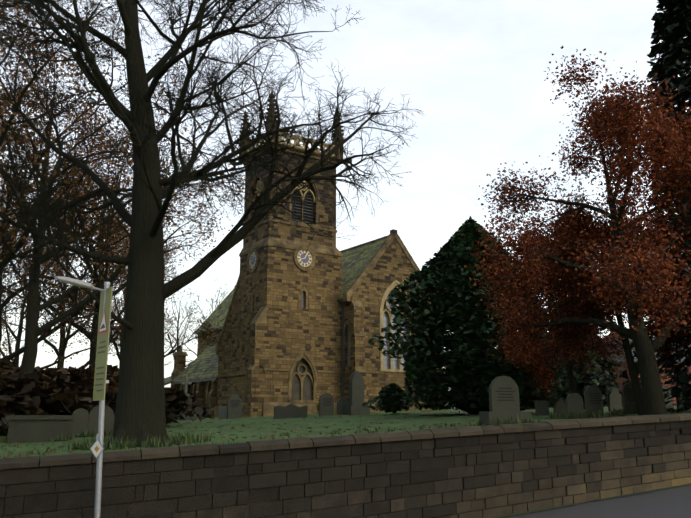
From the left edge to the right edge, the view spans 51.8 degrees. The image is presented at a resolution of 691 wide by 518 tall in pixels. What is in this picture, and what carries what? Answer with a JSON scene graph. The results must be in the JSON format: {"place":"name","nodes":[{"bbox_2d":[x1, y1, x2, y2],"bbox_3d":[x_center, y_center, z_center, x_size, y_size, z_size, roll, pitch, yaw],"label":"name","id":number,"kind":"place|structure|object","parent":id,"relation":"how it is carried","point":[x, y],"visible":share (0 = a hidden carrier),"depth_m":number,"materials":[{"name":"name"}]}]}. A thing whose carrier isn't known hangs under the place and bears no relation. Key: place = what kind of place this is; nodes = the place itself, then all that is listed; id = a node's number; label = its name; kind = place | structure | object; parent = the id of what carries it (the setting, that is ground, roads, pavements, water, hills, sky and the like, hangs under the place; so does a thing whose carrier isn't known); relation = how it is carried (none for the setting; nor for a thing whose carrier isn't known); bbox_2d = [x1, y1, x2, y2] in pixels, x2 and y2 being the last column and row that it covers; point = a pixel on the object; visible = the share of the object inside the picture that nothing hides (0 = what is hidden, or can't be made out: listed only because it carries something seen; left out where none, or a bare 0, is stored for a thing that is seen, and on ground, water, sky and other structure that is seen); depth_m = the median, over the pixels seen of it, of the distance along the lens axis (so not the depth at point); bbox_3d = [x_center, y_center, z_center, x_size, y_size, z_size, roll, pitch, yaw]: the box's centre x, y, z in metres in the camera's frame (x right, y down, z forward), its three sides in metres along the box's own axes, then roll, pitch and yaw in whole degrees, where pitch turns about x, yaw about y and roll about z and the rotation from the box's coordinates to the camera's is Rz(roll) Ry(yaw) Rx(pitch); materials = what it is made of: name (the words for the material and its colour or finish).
{"place":"outdoors","nodes":[
{"label":"outdoors","id":0,"kind":"place"},
{"bbox_2d":[179,284,238,407],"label":"church aisle walls","id":1,"kind":"structure","parent":0,"point":[227,365],"depth_m":55.58,"materials":[{"name":"brown stone"}]},
{"bbox_2d":[236,246,341,402],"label":"low church tower walls","id":2,"kind":"structure","parent":0,"point":[277,280],"depth_m":52.45,"materials":[{"name":"brown stone"}]},
{"bbox_2d":[243,150,335,246],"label":"church tower walls","id":3,"kind":"structure","parent":0,"point":[294,232],"depth_m":54.58,"materials":[{"name":"brown stone"}]},
{"bbox_2d":[164,306,444,417],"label":"church buttress walls","id":4,"kind":"structure","parent":0,"point":[255,389],"depth_m":52.03,"materials":[{"name":"brown stone"}]},
{"bbox_2d":[197,238,430,403],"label":"church nave walls","id":5,"kind":"structure","parent":0,"point":[392,264],"depth_m":54.52,"materials":[{"name":"brown stone"}]},
{"bbox_2d":[164,236,387,385],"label":"church roofs","id":6,"kind":"structure","parent":5,"relation":"on","point":[355,261],"depth_m":60.91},
{"bbox_2d":[171,180,406,396],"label":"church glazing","id":7,"kind":"structure","parent":5,"relation":"in","point":[304,260],"depth_m":54.72,"materials":[{"name":"grey glass"}]},
{"bbox_2d":[0,406,690,458],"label":"churchyard lawn","id":8,"kind":"structure","parent":0,"point":[340,422],"depth_m":25.21,"materials":[{"name":"green plant"}]},
{"bbox_2d":[0,371,13,434],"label":"hedge bush","id":9,"kind":"object","parent":8,"relation":"on","point":[5,425],"visible":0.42,"depth_m":23.05,"materials":[{"name":"brown plant"}]},
{"bbox_2d":[0,359,20,372],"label":"hedge bush","id":10,"kind":"object","parent":8,"relation":"on","point":[6,365],"visible":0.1,"depth_m":34.42,"materials":[{"name":"brown plant"}]},
{"bbox_2d":[0,85,61,299],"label":"autumn tree","id":11,"kind":"object","parent":8,"relation":"on","point":[22,283],"visible":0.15,"depth_m":33.16,"materials":[{"name":"brown plant"}]},
{"bbox_2d":[0,369,63,430],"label":"hedge bush","id":12,"kind":"object","parent":8,"relation":"on","point":[10,395],"visible":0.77,"depth_m":25.89,"materials":[{"name":"brown plant"}]},
{"bbox_2d":[8,366,60,374],"bbox_3d":[-13.218,6.392,32.191,7.793,3.080,6.503,0,-12,1],"label":"hedge bush","id":13,"kind":"object","parent":8,"relation":"on","point":[38,370],"depth_m":31.92,"materials":[{"name":"brown plant"}]},
{"bbox_2d":[0,370,94,430],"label":"hedge bush","id":14,"kind":"object","parent":8,"relation":"on","point":[46,411],"visible":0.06,"depth_m":27.34,"materials":[{"name":"brown plant"}]},
{"bbox_2d":[0,207,119,368],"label":"autumn tree","id":15,"kind":"object","parent":8,"relation":"on","point":[17,347],"visible":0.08,"depth_m":62.67,"materials":[{"name":"brown plant"}]},
{"bbox_2d":[17,365,118,415],"bbox_3d":[-10.796,5.819,29.236,6.721,2.888,6.588,0,-12,1],"label":"hedge bush","id":16,"kind":"object","parent":8,"relation":"on","point":[60,400],"visible":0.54,"depth_m":27.60,"materials":[{"name":"brown plant"}]},
{"bbox_2d":[0,152,169,367],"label":"autumn tree","id":17,"kind":"object","parent":8,"relation":"on","point":[86,364],"visible":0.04,"depth_m":49.96,"materials":[{"name":"brown plant"}]},
{"bbox_2d":[0,56,176,360],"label":"autumn tree","id":18,"kind":"object","parent":8,"relation":"on","point":[8,357],"visible":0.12,"depth_m":40.52,"materials":[{"name":"brown plant"}]},
{"bbox_2d":[0,0,197,285],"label":"autumn tree","id":19,"kind":"object","parent":8,"relation":"on","point":[15,229],"visible":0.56,"depth_m":24.03,"materials":[{"name":"brown plant"}]},
{"bbox_2d":[0,55,234,365],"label":"autumn tree","id":20,"kind":"object","parent":8,"relation":"on","point":[94,333],"visible":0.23,"depth_m":37.76,"materials":[{"name":"brown plant"}]},
{"bbox_2d":[0,0,256,373],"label":"autumn tree","id":21,"kind":"object","parent":8,"relation":"on","point":[32,334],"visible":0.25,"depth_m":31.08,"materials":[{"name":"brown plant"}]},
{"bbox_2d":[48,216,223,367],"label":"autumn tree","id":22,"kind":"object","parent":8,"relation":"on","point":[166,260],"visible":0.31,"depth_m":56.55,"materials":[{"name":"brown plant"}]},
{"bbox_2d":[92,376,194,423],"bbox_3d":[-9.264,6.208,30.252,5.734,2.415,4.660,9,-15,-35],"label":"hedge bush","id":23,"kind":"object","parent":8,"relation":"on","point":[172,399],"visible":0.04,"depth_m":30.58,"materials":[{"name":"brown plant"}]},
{"bbox_2d":[108,295,182,365],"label":"bare tree","id":24,"kind":"object","parent":8,"relation":"on","point":[167,347],"visible":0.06,"depth_m":69.69,"materials":[{"name":"brown plant"}]},
{"bbox_2d":[89,364,213,422],"bbox_3d":[-11.367,6.877,35.477,7.236,3.339,9.397,-8,-15,32],"label":"hedge bush","id":25,"kind":"object","parent":8,"relation":"on","point":[113,371],"visible":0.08,"depth_m":35.44,"materials":[{"name":"brown plant"}]},
{"bbox_2d":[164,284,206,366],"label":"bare tree","id":26,"kind":"object","parent":8,"relation":"on","point":[178,324],"visible":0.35,"depth_m":85.42,"materials":[{"name":"brown plant"}]},
{"bbox_2d":[165,387,205,413],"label":"hedge bush","id":27,"kind":"object","parent":8,"relation":"on","point":[192,396],"visible":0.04,"depth_m":58.32,"materials":[{"name":"brown plant"}]},
{"bbox_2d":[165,272,235,364],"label":"bare tree","id":28,"kind":"object","parent":8,"relation":"on","point":[209,305],"visible":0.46,"depth_m":78.42,"materials":[{"name":"brown plant"}]},
{"bbox_2d":[0,0,423,446],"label":"bare tree","id":29,"kind":"object","parent":8,"relation":"on","point":[140,410],"visible":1,"depth_m":16.62,"materials":[{"name":"brown plant"}]},
{"bbox_2d":[171,90,432,416],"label":"stone trim","id":30,"kind":"structure","parent":8,"relation":"on","point":[300,379],"depth_m":53.77,"materials":[{"name":"brown stone"}]},
{"bbox_2d":[313,395,335,413],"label":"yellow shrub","id":31,"kind":"object","parent":8,"relation":"on","point":[318,405],"depth_m":46.39,"materials":[{"name":"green plant"}]},
{"bbox_2d":[0,406,680,457],"bbox_3d":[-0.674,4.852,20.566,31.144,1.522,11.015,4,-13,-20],"label":"grass tufts","id":32,"kind":"object","parent":8,"relation":"on","point":[127,445],"visible":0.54,"depth_m":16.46,"materials":[{"name":"green plant"}]},
{"bbox_2d":[0,413,690,517],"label":"churchyard wall","id":33,"kind":"structure","parent":8,"relation":"on","point":[481,471],"depth_m":14.70,"materials":[{"name":"stone"}]},
{"bbox_2d":[0,371,690,442],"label":"gravestones","id":34,"kind":"object","parent":8,"relation":"on","point":[34,428],"visible":0.67,"depth_m":24.68,"materials":[{"name":"stone"}]},
{"bbox_2d":[230,388,634,405],"bbox_3d":[2.651,7.026,35.403,9.316,0.650,28.930,6,-14,-24],"label":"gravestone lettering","id":35,"kind":"object","parent":34,"relation":"attached to","point":[495,391],"visible":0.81,"depth_m":26.13,"materials":[{"name":"black"}]},
{"bbox_2d":[362,382,412,413],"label":"holly bush","id":36,"kind":"object","parent":8,"relation":"on","point":[393,397],"visible":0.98,"depth_m":41.41,"materials":[{"name":"green plant"}]},
{"bbox_2d":[368,216,602,413],"bbox_3d":[7.511,2.721,36.504,10.361,10.614,10.034,-5,-13,22],"label":"holly tree","id":37,"kind":"object","parent":8,"relation":"on","point":[455,323],"visible":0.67,"depth_m":34.58,"materials":[{"name":"green plant"}]},
{"bbox_2d":[457,345,569,410],"bbox_3d":[8.372,5.619,34.233,5.886,3.958,5.293,0,-12,1],"label":"holly bush","id":38,"kind":"object","parent":8,"relation":"on","point":[557,395],"visible":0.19,"depth_m":32.99,"materials":[{"name":"green plant"}]},
{"bbox_2d":[486,221,637,398],"bbox_3d":[9.286,2.406,30.412,5.885,8.758,6.189,-7,-14,30],"label":"copper beech tree","id":39,"kind":"object","parent":8,"relation":"on","point":[539,371],"visible":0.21,"depth_m":30.45,"materials":[{"name":"red plant"}]},
{"bbox_2d":[511,249,627,370],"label":"autumn tree","id":40,"kind":"object","parent":8,"relation":"on","point":[604,347],"visible":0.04,"depth_m":74.95,"materials":[{"name":"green plant"}]},
{"bbox_2d":[464,46,690,414],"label":"copper beech tree","id":41,"kind":"object","parent":8,"relation":"on","point":[618,117],"visible":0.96,"depth_m":22.49,"materials":[{"name":"red plant"}]},
{"bbox_2d":[535,301,629,408],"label":"bush","id":42,"kind":"object","parent":8,"relation":"on","point":[604,383],"visible":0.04,"depth_m":44.60,"materials":[{"name":"green plant"}]},
{"bbox_2d":[528,198,690,414],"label":"copper beech tree","id":43,"kind":"object","parent":8,"relation":"on","point":[597,310],"visible":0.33,"depth_m":25.82,"materials":[{"name":"red plant"}]},
{"bbox_2d":[597,323,690,406],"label":"red brick house","id":44,"kind":"structure","parent":8,"relation":"on","point":[620,380],"depth_m":79.19,"materials":[{"name":"brick"}]},
{"bbox_2d":[621,0,690,411],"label":"conifer tree","id":45,"kind":"object","parent":8,"relation":"on","point":[672,27],"visible":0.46,"depth_m":26.68,"materials":[{"name":"green plant"}]},
{"bbox_2d":[0,0,690,390],"label":"sky","id":46,"kind":"structure","parent":0,"point":[475,69],"materials":[{"name":"white"}]},
{"bbox_2d":[493,483,690,517],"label":"road","id":47,"kind":"structure","parent":0,"point":[672,502],"depth_m":15.49,"materials":[{"name":"grey asphalt"}]},
{"bbox_2d":[54,276,113,517],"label":"lamp column with sign","id":48,"kind":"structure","parent":47,"relation":"on","point":[100,380],"depth_m":12.69,"materials":[{"name":"metal"}]}
]}

